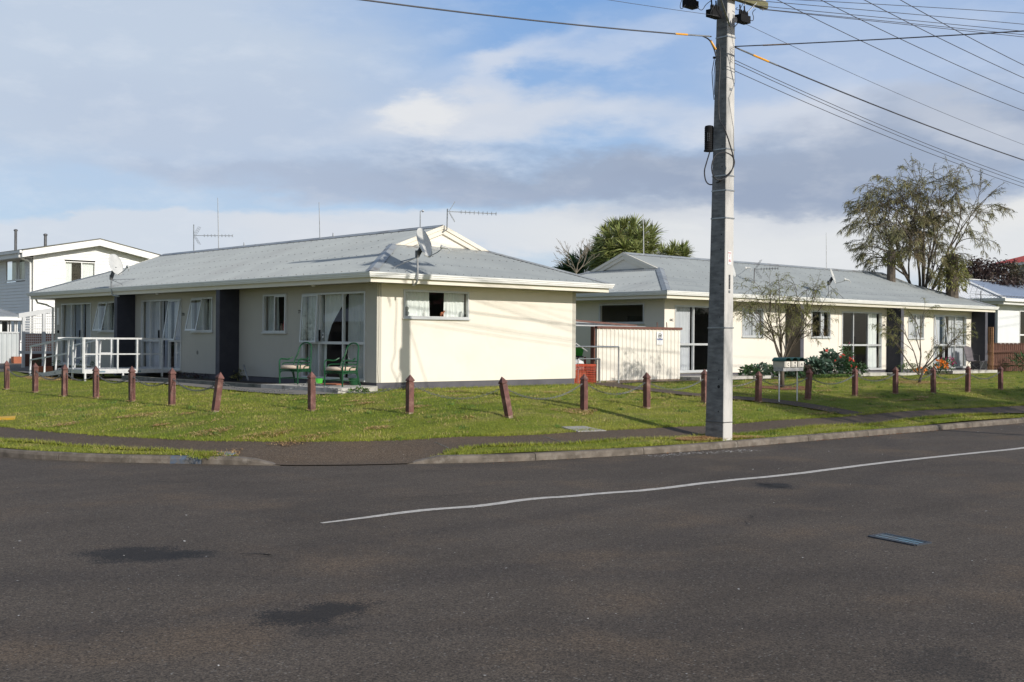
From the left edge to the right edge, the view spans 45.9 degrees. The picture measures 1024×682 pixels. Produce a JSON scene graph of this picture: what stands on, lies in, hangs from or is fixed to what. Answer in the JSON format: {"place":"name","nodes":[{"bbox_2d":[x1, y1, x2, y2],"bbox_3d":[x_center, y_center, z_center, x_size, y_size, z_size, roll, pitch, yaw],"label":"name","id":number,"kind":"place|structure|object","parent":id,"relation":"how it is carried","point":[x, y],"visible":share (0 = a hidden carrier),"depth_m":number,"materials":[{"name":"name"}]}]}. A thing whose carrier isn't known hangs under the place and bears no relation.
{"place":"outdoors","nodes":[
{"label":"outdoors","id":0,"kind":"place"},
{"bbox_2d":[0,363,31,371],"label":"driveway","id":1,"kind":"structure","parent":0,"point":[15,366],"depth_m":41.42,"materials":[{"name":"concrete"}]},
{"bbox_2d":[0,332,19,362],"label":"steel fence","id":2,"kind":"object","parent":1,"relation":"on","point":[9,345],"visible":0.68,"depth_m":47.59,"materials":[{"name":"metal"}]},
{"bbox_2d":[18,307,54,367],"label":"lattice porch","id":3,"kind":"object","parent":1,"relation":"on","point":[43,333],"visible":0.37,"depth_m":41.87,"materials":[{"name":"wood"}]},
{"bbox_2d":[16,371,340,393],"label":"house path","id":4,"kind":"structure","parent":0,"point":[287,391],"depth_m":26.27,"materials":[{"name":"concrete"}]},
{"bbox_2d":[0,418,1023,681],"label":"road","id":5,"kind":"structure","parent":0,"point":[112,570],"depth_m":9.48,"materials":[{"name":"grey asphalt"}]},
{"bbox_2d":[0,417,1023,465],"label":"kerb","id":6,"kind":"structure","parent":5,"relation":"on","point":[221,460],"depth_m":18.09,"materials":[{"name":"concrete"}]},
{"bbox_2d":[321,447,1023,522],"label":"road marking","id":7,"kind":"object","parent":5,"relation":"on","point":[503,502],"visible":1,"depth_m":14.54,"materials":[{"name":"paint"}]},
{"bbox_2d":[868,533,931,545],"bbox_3d":[3.528,1.804,10.992,0.281,0.012,0.622,0,0,-29],"label":"drain cover","id":8,"kind":"object","parent":5,"relation":"on","point":[899,539],"visible":1,"depth_m":10.96,"materials":[{"name":"grey metal"}]},
{"bbox_2d":[0,371,1023,459],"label":"lawn","id":9,"kind":"structure","parent":0,"point":[539,424],"depth_m":22.58,"materials":[{"name":"green plant"}]},
{"bbox_2d":[4,360,9,389],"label":"bollard","id":10,"kind":"object","parent":9,"relation":"on","point":[6,376],"visible":0.98,"depth_m":28.82,"materials":[{"name":"red paint"}]},
{"bbox_2d":[0,309,25,356],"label":"sunroom","id":11,"kind":"structure","parent":9,"relation":"on","point":[7,318],"depth_m":50.22,"materials":[{"name":"metal"}]},
{"bbox_2d":[32,363,38,392],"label":"bollard","id":12,"kind":"object","parent":9,"relation":"on","point":[35,366],"visible":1,"depth_m":27.42,"materials":[{"name":"red paint"}]},
{"bbox_2d":[25,334,54,365],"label":"timber fence","id":13,"kind":"object","parent":9,"relation":"on","point":[48,359],"depth_m":43.33,"materials":[{"name":"grey wood"}]},
{"bbox_2d":[61,364,67,396],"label":"bollard","id":14,"kind":"object","parent":9,"relation":"on","point":[64,382],"visible":1,"depth_m":25.84,"materials":[{"name":"red paint"}]},
{"bbox_2d":[29,337,104,378],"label":"access ramp","id":15,"kind":"structure","parent":9,"relation":"on","point":[55,372],"depth_m":32.98,"materials":[{"name":"metal"}]},
{"bbox_2d":[0,229,160,332],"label":"two storey house","id":16,"kind":"structure","parent":9,"relation":"on","point":[38,268],"depth_m":57.27,"materials":[{"name":"white paint"}]},
{"bbox_2d":[5,259,25,281],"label":"window","id":17,"kind":"structure","parent":16,"relation":"in","point":[15,263],"depth_m":57.54,"materials":[{"name":"grey glass"}]},
{"bbox_2d":[64,261,94,282],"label":"window","id":18,"kind":"structure","parent":16,"relation":"in","point":[86,267],"depth_m":57.66,"materials":[{"name":"white paint"}]},
{"bbox_2d":[92,366,99,398],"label":"bollard","id":19,"kind":"object","parent":9,"relation":"on","point":[95,370],"visible":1,"depth_m":25.01,"materials":[{"name":"red paint"}]},
{"bbox_2d":[57,337,169,380],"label":"access deck","id":20,"kind":"structure","parent":9,"relation":"on","point":[123,370],"depth_m":32.17,"materials":[{"name":"metal"}]},
{"bbox_2d":[128,366,135,401],"bbox_3d":[-7.527,0.901,23.930,0.116,0.809,0.121,-1,1,-41],"label":"bollard","id":21,"kind":"object","parent":9,"relation":"on","point":[131,384],"visible":0.98,"depth_m":23.89,"materials":[{"name":"red paint"}]},
{"bbox_2d":[168,368,175,405],"bbox_3d":[-6.385,0.908,22.695,0.116,0.813,0.121,0,1,-40],"label":"bollard","id":22,"kind":"object","parent":9,"relation":"on","point":[171,388],"visible":0.99,"depth_m":22.66,"materials":[{"name":"red paint"}]},
{"bbox_2d":[211,372,223,411],"bbox_3d":[-5.111,0.934,20.964,0.116,0.798,0.116,8,0,-41],"label":"bollard","id":23,"kind":"object","parent":9,"relation":"on","point":[218,387],"visible":0.94,"depth_m":20.93,"materials":[{"name":"red paint"}]},
{"bbox_2d":[307,371,315,410],"bbox_3d":[-3.533,0.936,21.303,0.116,0.797,0.116,0,0,-42],"label":"bollard","id":24,"kind":"object","parent":9,"relation":"on","point":[311,376],"visible":0.93,"depth_m":21.27,"materials":[{"name":"red paint"}]},
{"bbox_2d":[26,225,614,393],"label":"cottage","id":25,"kind":"structure","parent":9,"relation":"on","point":[226,312],"depth_m":28.84,"materials":[{"name":"paint"}]},
{"bbox_2d":[60,303,90,365],"bbox_3d":[-13.569,-0.209,37.747,0.200,1.940,2.350,0,0,-42],"label":"sliding door","id":26,"kind":"structure","parent":25,"relation":"in","point":[80,307],"depth_m":37.93,"materials":[{"name":"glass"}]},
{"bbox_2d":[92,301,113,331],"bbox_3d":[-12.090,-0.715,35.979,0.371,0.920,1.190,0,0,-42],"label":"window","id":27,"kind":"structure","parent":25,"relation":"in","point":[107,318],"depth_m":36.17,"materials":[{"name":"metal"}]},
{"bbox_2d":[108,254,128,296],"bbox_3d":[-10.877,-1.850,33.586,0.758,1.224,3.087,0,0,-12],"label":"satellite dish","id":28,"kind":"object","parent":25,"relation":"attached to","point":[115,263],"visible":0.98,"depth_m":34.16,"materials":[{"name":"metal"}]},
{"bbox_2d":[140,299,181,370],"bbox_3d":[-9.718,-0.173,33.342,0.364,1.940,2.490,0,0,-42],"label":"sliding door","id":29,"kind":"structure","parent":25,"relation":"in","point":[155,327],"depth_m":33.40,"materials":[{"name":"glass"}]},
{"bbox_2d":[184,297,212,332],"bbox_3d":[-8.124,-0.679,31.571,0.371,0.920,1.190,0,0,-42],"label":"window","id":30,"kind":"structure","parent":25,"relation":"in","point":[203,322],"depth_m":31.64,"materials":[{"name":"metal"}]},
{"bbox_2d":[261,294,287,333],"bbox_3d":[-5.627,-0.646,28.921,0.201,0.940,1.130,0,0,-42],"label":"window","id":31,"kind":"structure","parent":25,"relation":"in","point":[273,299],"depth_m":29.03,"materials":[{"name":"metal"}]},
{"bbox_2d":[279,342,311,383],"bbox_3d":[-4.739,0.482,26.693,0.543,0.928,0.715,0,0,24],"label":"armchair","id":32,"kind":"object","parent":25,"relation":"on","point":[297,368],"visible":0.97,"depth_m":26.57,"materials":[{"name":"green paint"}]},
{"bbox_2d":[299,291,365,381],"bbox_3d":[-3.990,-0.103,27.055,0.260,1.965,2.560,0,0,-42],"label":"sliding door","id":33,"kind":"structure","parent":25,"relation":"in","point":[334,301],"depth_m":27.27,"materials":[{"name":"glass"}]},
{"bbox_2d":[324,342,360,386],"bbox_3d":[-3.549,0.492,25.465,0.543,0.928,0.715,0,0,30],"label":"armchair","id":34,"kind":"object","parent":25,"relation":"on","point":[342,370],"visible":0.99,"depth_m":25.36,"materials":[{"name":"green paint"}]},
{"bbox_2d":[392,228,450,285],"bbox_3d":[-2.257,-1.793,25.939,1.718,1.243,0.945,1,0,40],"label":"satellite dish","id":35,"kind":"object","parent":25,"relation":"attached to","point":[424,243],"visible":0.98,"depth_m":25.68,"materials":[{"name":"metal"}]},
{"bbox_2d":[402,289,470,319],"bbox_3d":[-1.707,-0.796,26.925,1.895,0.645,0.200,0,0,-42],"label":"window","id":36,"kind":"structure","parent":25,"relation":"in","point":[417,301],"depth_m":26.87,"materials":[{"name":"metal"}]},
{"bbox_2d":[576,320,644,350],"bbox_3d":[1.701,-0.204,32.507,4.025,0.955,1.615,0,0,-42],"label":"clothesline","id":37,"kind":"object","parent":25,"relation":"attached to","point":[588,323],"visible":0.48,"depth_m":33.03,"materials":[{"name":"metal"}]},
{"bbox_2d":[405,375,414,413],"bbox_3d":[-1.753,0.961,20.738,0.116,0.769,0.116,1,-1,-40],"label":"bollard","id":38,"kind":"object","parent":9,"relation":"on","point":[410,380],"visible":0.95,"depth_m":20.70,"materials":[{"name":"red paint"}]},
{"bbox_2d":[498,377,512,417],"bbox_3d":[-0.102,1.004,20.538,0.116,0.811,0.116,-10,0,-40],"label":"bollard","id":39,"kind":"object","parent":9,"relation":"on","point":[505,398],"visible":0.96,"depth_m":20.50,"materials":[{"name":"red paint"}]},
{"bbox_2d":[553,244,595,273],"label":"cabbage tree","id":40,"kind":"object","parent":9,"relation":"on","point":[575,258],"visible":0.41,"depth_m":57.68,"materials":[{"name":"green plant"}]},
{"bbox_2d":[552,238,598,273],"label":"bare shrub","id":41,"kind":"object","parent":9,"relation":"on","point":[584,252],"visible":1,"depth_m":49.98,"materials":[{"name":"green plant"}]},
{"bbox_2d":[562,426,605,431],"bbox_3d":[1.209,1.510,20.380,0.700,0.136,0.336,0,0,-33],"label":"service cover","id":42,"kind":"object","parent":9,"relation":"on","point":[576,427],"visible":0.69,"depth_m":20.34,"materials":[{"name":"concrete"}]},
{"bbox_2d":[580,374,588,410],"bbox_3d":[1.322,0.992,22.175,0.116,0.780,0.116,1,0,-45],"label":"bollard","id":43,"kind":"object","parent":9,"relation":"on","point":[584,394],"visible":0.95,"depth_m":22.14,"materials":[{"name":"red paint"}]},
{"bbox_2d":[574,363,595,383],"bbox_3d":[1.870,0.847,30.882,1.106,0.520,0.548,0,1,-81],"label":"barrier","id":44,"kind":"object","parent":9,"relation":"on","point":[588,375],"visible":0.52,"depth_m":30.76,"materials":[{"name":"red plastic"}]},
{"bbox_2d":[585,212,668,269],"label":"cabbage tree","id":45,"kind":"object","parent":9,"relation":"on","point":[620,235],"visible":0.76,"depth_m":53.91,"materials":[{"name":"green plant"}]},
{"bbox_2d":[590,322,681,382],"bbox_3d":[3.411,0.296,32.745,3.440,1.641,0.225,0,0,-42],"label":"fence","id":46,"kind":"object","parent":9,"relation":"on","point":[642,352],"visible":0.92,"depth_m":32.57,"materials":[{"name":"white metal"}]},
{"bbox_2d":[643,372,650,408],"bbox_3d":[2.609,1.004,23.388,0.116,0.803,0.116,0,0,-40],"label":"bollard","id":47,"kind":"object","parent":9,"relation":"on","point":[646,393],"visible":0.96,"depth_m":23.35,"materials":[{"name":"red paint"}]},
{"bbox_2d":[651,239,694,256],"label":"cabbage tree","id":48,"kind":"object","parent":9,"relation":"on","point":[678,249],"visible":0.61,"depth_m":54.71,"materials":[{"name":"green plant"}]},
{"bbox_2d":[701,369,706,402],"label":"bollard","id":49,"kind":"object","parent":9,"relation":"on","point":[703,385],"visible":0.77,"depth_m":25.01,"materials":[{"name":"red paint"}]},
{"bbox_2d":[680,0,767,440],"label":"utility pole","id":50,"kind":"object","parent":9,"relation":"on","point":[719,139],"visible":1,"depth_m":20.49,"materials":[{"name":"concrete"}]},
{"bbox_2d":[361,0,711,36],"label":"overhead wire","id":51,"kind":"object","parent":50,"relation":"attached to","point":[534,20],"visible":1,"depth_m":17.52,"materials":[{"name":"metal"}]},
{"bbox_2d":[778,0,1023,110],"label":"overhead wire","id":52,"kind":"object","parent":50,"relation":"attached to","point":[901,59],"visible":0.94,"depth_m":27.07,"materials":[{"name":"black metal"}]},
{"bbox_2d":[804,0,1017,12],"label":"overhead wire","id":53,"kind":"object","parent":50,"relation":"attached to","point":[911,6],"visible":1,"depth_m":21.93,"materials":[{"name":"black metal"}]},
{"bbox_2d":[821,0,1023,93],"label":"overhead wire","id":54,"kind":"object","parent":50,"relation":"attached to","point":[921,48],"visible":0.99,"depth_m":26.55,"materials":[{"name":"black metal"}]},
{"bbox_2d":[755,371,762,402],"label":"bollard","id":55,"kind":"object","parent":9,"relation":"on","point":[758,387],"visible":0.96,"depth_m":25.84,"materials":[{"name":"red paint"}]},
{"bbox_2d":[746,386,812,389],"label":"bark mulch","id":56,"kind":"object","parent":9,"relation":"on","point":[790,388],"visible":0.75,"depth_m":29.81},
{"bbox_2d":[733,271,838,387],"bbox_3d":[6.809,-0.317,29.860,3.344,2.971,2.578,0,0,-42],"label":"garden tree","id":57,"kind":"object","parent":56,"relation":"on","point":[778,313],"visible":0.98,"depth_m":29.62,"materials":[{"name":"green plant"}]},
{"bbox_2d":[576,252,998,381],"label":"cottage","id":58,"kind":"structure","parent":9,"relation":"on","point":[650,290],"depth_m":38.97,"materials":[{"name":"paint"}]},
{"bbox_2d":[599,303,644,323],"bbox_3d":[3.210,-0.795,35.458,0.100,0.610,1.840,0,0,-42],"label":"window","id":59,"kind":"structure","parent":58,"relation":"in","point":[622,303],"depth_m":35.27,"materials":[{"name":"metal"}]},
{"bbox_2d":[675,305,708,372],"bbox_3d":[5.545,-0.052,35.399,2.560,1.940,0.201,0,0,-42],"label":"sliding door","id":60,"kind":"structure","parent":58,"relation":"in","point":[682,312],"depth_m":35.04,"materials":[{"name":"metal"}]},
{"bbox_2d":[741,308,764,337],"bbox_3d":[7.330,-0.551,36.999,1.110,0.900,0.199,0,0,-42],"label":"window","id":61,"kind":"structure","parent":58,"relation":"in","point":[749,333],"depth_m":36.98,"materials":[{"name":"metal"}]},
{"bbox_2d":[811,310,831,338],"bbox_3d":[10.032,-0.534,39.431,1.140,0.900,0.199,0,0,-42],"label":"window","id":62,"kind":"structure","parent":58,"relation":"in","point":[821,313],"depth_m":39.58,"materials":[{"name":"metal"}]},
{"bbox_2d":[841,311,882,369],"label":"sliding door","id":63,"kind":"structure","parent":58,"relation":"in","point":[871,317],"depth_m":41.57,"materials":[{"name":"glass"}]},
{"bbox_2d":[908,314,924,339],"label":"window","id":64,"kind":"structure","parent":58,"relation":"in","point":[917,317],"depth_m":43.43,"materials":[{"name":"metal"}]},
{"bbox_2d":[933,315,966,368],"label":"sliding door","id":65,"kind":"structure","parent":58,"relation":"in","point":[956,352],"depth_m":45.26,"materials":[{"name":"glass"}]},
{"bbox_2d":[963,346,987,369],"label":"camp chair","id":66,"kind":"object","parent":58,"relation":"on","point":[968,352],"visible":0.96,"depth_m":45.11,"materials":[{"name":"fabric"}]},
{"bbox_2d":[988,327,993,369],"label":"trellis","id":67,"kind":"object","parent":58,"relation":"attached to","point":[989,344],"visible":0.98,"depth_m":45.80,"materials":[{"name":"brown wood"}]},
{"bbox_2d":[772,357,804,403],"bbox_3d":[6.056,0.870,26.451,0.792,1.022,0.358,0,0,-42],"label":"mailbox unit","id":68,"kind":"object","parent":9,"relation":"on","point":[788,364],"visible":0.98,"depth_m":26.27,"materials":[{"name":"metal"}]},
{"bbox_2d":[805,368,812,399],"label":"bollard","id":69,"kind":"object","parent":9,"relation":"on","point":[808,384],"visible":0.94,"depth_m":27.08,"materials":[{"name":"red paint"}]},
{"bbox_2d":[852,368,858,395],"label":"bollard","id":70,"kind":"object","parent":9,"relation":"on","point":[855,371],"visible":0.93,"depth_m":28.84,"materials":[{"name":"red paint"}]},
{"bbox_2d":[882,245,902,281],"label":"lopped tree","id":71,"kind":"object","parent":9,"relation":"on","point":[891,264],"visible":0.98,"depth_m":45.88,"materials":[{"name":"brown plant"}]},
{"bbox_2d":[892,366,898,393],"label":"bollard","id":72,"kind":"object","parent":9,"relation":"on","point":[895,370],"visible":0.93,"depth_m":30.05,"materials":[{"name":"red paint"}]},
{"bbox_2d":[872,297,977,382],"bbox_3d":[11.736,-0.036,34.106,3.009,2.504,1.993,0,0,-6],"label":"garden tree","id":73,"kind":"object","parent":9,"relation":"on","point":[884,332],"visible":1,"depth_m":34.28,"materials":[{"name":"green plant"}]},
{"bbox_2d":[836,153,1017,325],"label":"feathery tree","id":74,"kind":"object","parent":9,"relation":"on","point":[914,237],"visible":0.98,"depth_m":46.63,"materials":[{"name":"green plant"}]},
{"bbox_2d":[930,367,935,392],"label":"bollard","id":75,"kind":"object","parent":9,"relation":"on","point":[933,380],"visible":0.94,"depth_m":31.02,"materials":[{"name":"red paint"}]},
{"bbox_2d":[935,246,968,361],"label":"lopped tree","id":76,"kind":"object","parent":9,"relation":"on","point":[951,282],"visible":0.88,"depth_m":45.83,"materials":[{"name":"green plant"}]},
{"bbox_2d":[965,366,970,391],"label":"bollard","id":77,"kind":"object","parent":9,"relation":"on","point":[968,379],"visible":0.94,"depth_m":32.04,"materials":[{"name":"red paint"}]},
{"bbox_2d":[927,278,1023,343],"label":"grey house","id":78,"kind":"structure","parent":9,"relation":"on","point":[1009,320],"depth_m":51.59,"materials":[{"name":"white paint"}]},
{"bbox_2d":[945,252,1023,287],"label":"dark red tree","id":79,"kind":"object","parent":9,"relation":"on","point":[994,272],"visible":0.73,"depth_m":57.23,"materials":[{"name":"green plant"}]},
{"bbox_2d":[988,312,994,343],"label":"dark gate panel","id":80,"kind":"structure","parent":9,"relation":"on","point":[991,319],"depth_m":48.67,"materials":[{"name":"paint"}]},
{"bbox_2d":[987,343,1023,370],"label":"paling fence","id":81,"kind":"object","parent":9,"relation":"on","point":[1002,352],"visible":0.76,"depth_m":46.99,"materials":[{"name":"brown wood"}]},
{"bbox_2d":[1002,351,1023,372],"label":"spiky plant","id":82,"kind":"object","parent":9,"relation":"on","point":[1016,358],"visible":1,"depth_m":46.26,"materials":[{"name":"green plant"}]},
{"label":"bark mulch","id":83,"kind":"structure","parent":9,"relation":"on","visible":0},
{"bbox_2d":[738,363,760,375],"bbox_3d":[6.997,0.883,35.486,0.779,0.477,0.741,0,0,-15],"label":"leafy plant","id":84,"kind":"object","parent":83,"relation":"on","point":[747,370],"visible":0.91,"depth_m":35.39,"materials":[{"name":"green plant"}]},
{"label":"bark mulch","id":85,"kind":"structure","parent":9,"relation":"on","visible":0},
{"bbox_2d":[802,355,832,374],"bbox_3d":[9.502,0.786,37.731,1.029,0.702,1.026,0,0,7],"label":"shrub","id":86,"kind":"object","parent":85,"relation":"on","point":[815,362],"visible":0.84,"depth_m":37.54,"materials":[{"name":"green plant"}]},
{"bbox_2d":[816,347,846,373],"bbox_3d":[10.066,0.666,38.226,1.056,0.947,1.206,0,0,18],"label":"shrub","id":87,"kind":"object","parent":85,"relation":"on","point":[832,356],"visible":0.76,"depth_m":38.11,"materials":[{"name":"green plant"}]},
{"bbox_2d":[802,373,863,377],"bbox_3d":[9.997,1.087,37.398,3.212,0.206,0.512,0,0,-42],"label":"ground cover","id":88,"kind":"object","parent":85,"relation":"on","point":[829,375],"visible":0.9,"depth_m":37.13,"materials":[{"name":"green plant"}]},
{"bbox_2d":[827,353,859,373],"bbox_3d":[10.482,0.766,38.371,1.155,0.753,0.989,0,0,-42],"label":"shrub","id":89,"kind":"object","parent":85,"relation":"on","point":[849,363],"visible":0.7,"depth_m":38.18,"materials":[{"name":"green plant"}]},
{"bbox_2d":[844,361,869,375],"bbox_3d":[11.035,0.918,38.759,0.886,0.576,0.901,0,0,-6],"label":"shrub","id":90,"kind":"object","parent":85,"relation":"on","point":[862,367],"visible":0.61,"depth_m":38.63,"materials":[{"name":"green plant"}]},
{"bbox_2d":[0,405,1023,464],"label":"footpath","id":91,"kind":"structure","parent":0,"point":[355,452],"depth_m":18.34,"materials":[{"name":"concrete"}]},
{"bbox_2d":[0,0,1023,285],"label":"sky","id":92,"kind":"structure","parent":0,"point":[125,122],"materials":[{"name":"blue"}]},
{"bbox_2d":[595,380,865,416],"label":"garden path","id":93,"kind":"structure","parent":0,"point":[794,403],"depth_m":26.43,"materials":[{"name":"concrete"}]},
{"bbox_2d":[576,346,619,382],"bbox_3d":[1.780,0.644,30.262,2.644,1.048,0.044,0,0,-42],"label":"hoop rail","id":94,"kind":"object","parent":93,"relation":"on","point":[618,347],"visible":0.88,"depth_m":30.89,"materials":[{"name":"metal"}]},
{"bbox_3d":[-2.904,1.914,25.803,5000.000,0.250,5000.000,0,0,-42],"label":"ground","id":95,"kind":"structure","parent":0,"visible":0},
{"bbox_3d":[34.867,-2.590,0.896,0.360,9.500,3.500,0,0,-42],"label":"utility pole","id":96,"kind":"object","parent":95,"relation":"on","visible":0},
{"bbox_2d":[734,30,1023,46],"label":"overhead wire","id":97,"kind":"object","parent":96,"relation":"attached to","point":[878,39],"visible":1,"depth_m":19.01,"materials":[{"name":"black metal"}]},
{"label":"utility pole","id":98,"kind":"object","parent":95,"relation":"on","visible":0},
{"bbox_2d":[734,47,1023,160],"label":"overhead wire","id":99,"kind":"object","parent":98,"relation":"attached to","point":[761,58],"visible":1,"depth_m":22.86,"materials":[{"name":"metal"}]},
{"bbox_2d":[735,60,1022,179],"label":"overhead wire","id":100,"kind":"object","parent":98,"relation":"attached to","point":[870,120],"visible":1,"depth_m":23.08,"materials":[{"name":"black metal"}]},
{"bbox_2d":[735,71,1022,186],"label":"overhead wire","id":101,"kind":"object","parent":98,"relation":"attached to","point":[872,130],"visible":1,"depth_m":23.10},
{"bbox_2d":[735,63,1023,183],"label":"overhead wire","id":102,"kind":"object","parent":98,"relation":"attached to","point":[869,123],"visible":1,"depth_m":23.03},
{"bbox_2d":[865,0,1023,77],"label":"overhead wire","id":103,"kind":"object","parent":98,"relation":"attached to","point":[943,40],"visible":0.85,"depth_m":25.77,"materials":[{"name":"black metal"}]},
{"bbox_3d":[41.362,-2.589,32.700,0.360,9.500,3.500,0,0,-42],"label":"utility pole","id":104,"kind":"object","parent":95,"relation":"on","visible":0},
{"bbox_2d":[751,0,1019,23],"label":"overhead wire","id":105,"kind":"object","parent":104,"relation":"attached to","point":[884,11],"visible":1,"depth_m":21.12,"materials":[{"name":"black metal"}]},
{"bbox_2d":[752,5,1019,30],"bbox_3d":[22.758,-5.556,26.437,39.419,0.108,0.011,0,0,-18],"label":"overhead wire","id":106,"kind":"object","parent":104,"relation":"attached to","point":[884,17],"visible":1,"depth_m":21.09,"materials":[{"name":"black metal"}]},
{"bbox_2d":[760,9,1022,36],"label":"overhead wire","id":107,"kind":"object","parent":104,"relation":"attached to","point":[888,22],"visible":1,"depth_m":21.07,"materials":[{"name":"black metal"}]},
{"bbox_2d":[759,8,1023,34],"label":"overhead wire","id":108,"kind":"object","parent":104,"relation":"attached to","point":[888,21],"visible":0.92,"depth_m":21.09,"materials":[{"name":"black metal"}]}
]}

